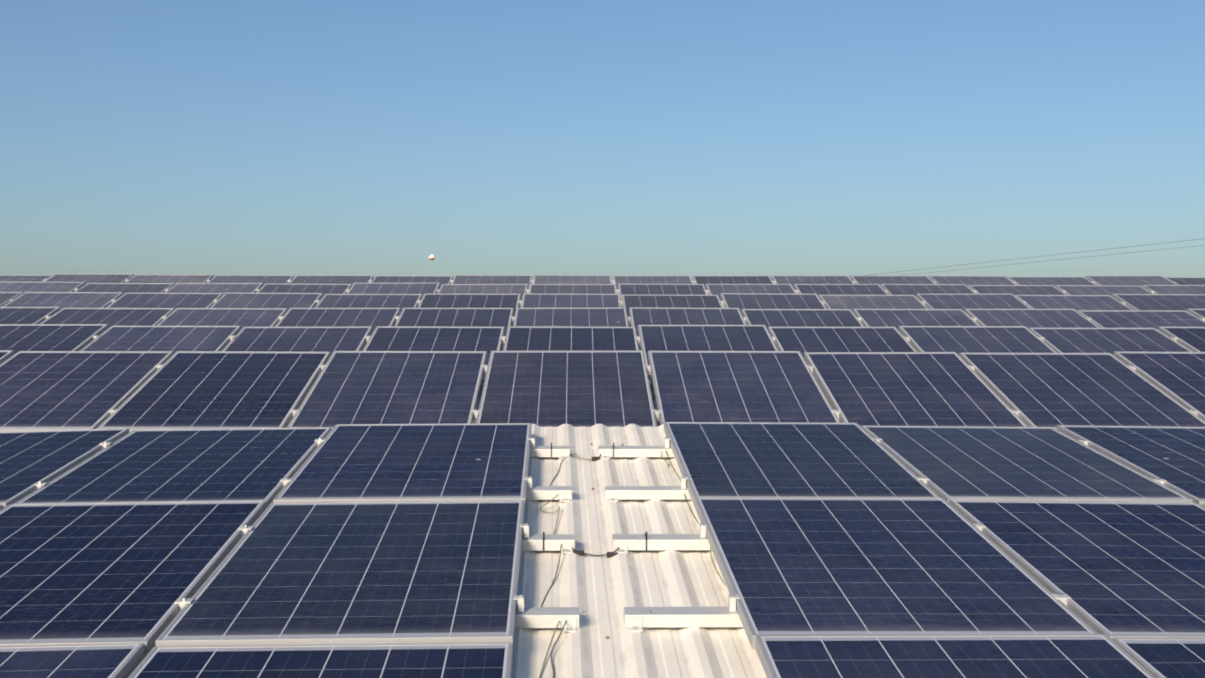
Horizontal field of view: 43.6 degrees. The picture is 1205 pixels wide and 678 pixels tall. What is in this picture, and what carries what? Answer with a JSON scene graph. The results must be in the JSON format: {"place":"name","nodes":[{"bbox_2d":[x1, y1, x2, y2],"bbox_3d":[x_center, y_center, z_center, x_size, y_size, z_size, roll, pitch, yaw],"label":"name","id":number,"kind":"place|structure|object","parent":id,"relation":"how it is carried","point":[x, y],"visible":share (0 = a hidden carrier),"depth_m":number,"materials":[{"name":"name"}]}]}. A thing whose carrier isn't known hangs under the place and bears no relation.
{"place":"outdoors","nodes":[
{"label":"outdoors","id":0,"kind":"place"},
{"bbox_2d":[428,254,435,259],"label":"power line marker ball","id":1,"kind":"object","parent":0,"point":[431,257],"visible":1,"depth_m":149.30,"materials":[{"name":"white plastic"}]},
{"bbox_2d":[531,424,665,437],"bbox_3d":[0.109,0.479,7.852,1.754,0.056,0.339,0,0,-2],"label":"roof sheet","id":2,"kind":"object","parent":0,"point":[627,431],"visible":0.4,"depth_m":7.84,"materials":[{"name":"white metal"}]},
{"bbox_2d":[0,0,1204,280],"label":"sky","id":3,"kind":"structure","parent":0,"point":[691,138],"materials":[{"name":"blue"}]},
{"bbox_2d":[872,238,1204,274],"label":"power line","id":4,"kind":"object","parent":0,"point":[1047,255],"visible":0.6,"depth_m":196.15,"materials":[{"name":"silver metal"}]},
{"bbox_2d":[898,245,1203,275],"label":"power line","id":5,"kind":"object","parent":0,"point":[1059,259],"visible":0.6,"depth_m":223.40,"materials":[{"name":"silver metal"}]},
{"label":"terrain","id":6,"kind":"structure","parent":0,"visible":0},
{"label":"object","id":7,"kind":"object","parent":6,"relation":"on","visible":0},
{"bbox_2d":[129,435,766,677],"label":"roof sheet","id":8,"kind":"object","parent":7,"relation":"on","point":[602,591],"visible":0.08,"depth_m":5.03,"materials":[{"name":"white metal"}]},
{"bbox_2d":[539,620,559,677],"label":"cable","id":9,"kind":"object","parent":8,"relation":"on","point":[549,648],"visible":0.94,"depth_m":4.29,"materials":[{"name":"grey plastic"}]},
{"bbox_2d":[540,494,559,533],"bbox_3d":[-0.204,0.697,5.838,0.081,0.122,0.693,0,0,-2],"label":"cable","id":10,"kind":"object","parent":8,"relation":"on","point":[558,510],"visible":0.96,"depth_m":5.98,"materials":[{"name":"grey plastic"}]},
{"bbox_2d":[541,544,561,606],"bbox_3d":[-0.171,0.797,4.981,0.014,0.131,0.779,0,0,4],"label":"cable","id":11,"kind":"object","parent":8,"relation":"on","point":[554,577],"visible":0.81,"depth_m":5.06,"materials":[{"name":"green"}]},
{"bbox_2d":[550,457,566,485],"bbox_3d":[-0.210,0.608,6.697,0.022,0.109,0.764,0,0,5],"label":"cable","id":12,"kind":"object","parent":8,"relation":"on","point":[558,471],"visible":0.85,"depth_m":6.81,"materials":[{"name":"grey rubber"}]},
{"bbox_2d":[551,621,566,677],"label":"cable","id":13,"kind":"object","parent":8,"relation":"on","point":[553,648],"visible":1,"depth_m":4.30,"materials":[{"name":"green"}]},
{"bbox_2d":[287,390,831,426],"bbox_3d":[-0.619,0.491,24.743,34.485,2.088,34.418,0,0,-2],"label":"roof sheet","id":14,"kind":"object","parent":8,"relation":"on","point":[652,394],"depth_m":9.93,"materials":[{"name":"grey metal"}]},
{"bbox_2d":[288,306,839,425],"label":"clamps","id":15,"kind":"object","parent":14,"relation":"on","point":[649,378],"depth_m":9.27,"materials":[{"name":"metal"}]},
{"bbox_2d":[10,279,1204,418],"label":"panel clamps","id":16,"kind":"object","parent":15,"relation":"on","point":[657,411],"visible":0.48,"depth_m":11.14,"materials":[{"name":"metal"}]},
{"bbox_2d":[0,274,1204,431],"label":"solar panel rows","id":17,"kind":"object","parent":14,"relation":"on","point":[571,353],"visible":0.94,"depth_m":10.78,"materials":[{"name":"glass"}]},
{"bbox_2d":[571,547,618,555],"bbox_3d":[-0.025,0.757,5.360,0.171,0.027,0.035,0,0,-2],"label":"cable","id":18,"kind":"object","parent":8,"relation":"on","point":[596,555],"visible":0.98,"depth_m":5.35,"materials":[{"name":"black rubber"}]},
{"bbox_2d":[543,443,647,557],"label":"cable ties","id":19,"kind":"object","parent":8,"relation":"on","point":[581,553],"visible":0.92,"depth_m":5.37,"materials":[{"name":"black plastic"}]},
{"bbox_2d":[515,446,742,627],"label":"mounting rails","id":20,"kind":"object","parent":8,"relation":"on","point":[551,617],"visible":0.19,"depth_m":5.39,"materials":[{"name":"metal"}]},
{"bbox_2d":[33,437,1166,631],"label":"panel clamps","id":21,"kind":"object","parent":20,"relation":"on","point":[634,624],"visible":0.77,"depth_m":5.38,"materials":[{"name":"metal"}]},
{"bbox_2d":[0,422,1204,677],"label":"solar panels","id":22,"kind":"object","parent":20,"relation":"on","point":[394,550],"visible":1,"depth_m":5.13,"materials":[{"name":"glass"}]},
{"bbox_2d":[665,450,680,480],"bbox_3d":[0.336,0.594,6.713,0.014,0.141,0.776,0,0,-5],"label":"cable","id":23,"kind":"object","parent":8,"relation":"on","point":[672,466],"visible":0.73,"depth_m":6.93,"materials":[{"name":"grey rubber"}]},
{"bbox_2d":[684,494,698,523],"bbox_3d":[0.374,0.698,5.857,0.005,0.122,0.695,0,0,-6],"label":"cable","id":24,"kind":"object","parent":8,"relation":"on","point":[690,509],"visible":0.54,"depth_m":6.04,"materials":[{"name":"grey rubber"}]},
{"bbox_2d":[710,546,725,585],"bbox_3d":[0.410,0.787,5.004,0.026,0.152,0.784,0,0,-4],"label":"cable","id":25,"kind":"object","parent":8,"relation":"on","point":[714,566],"visible":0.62,"depth_m":5.19,"materials":[{"name":"grey plastic"}]}
]}

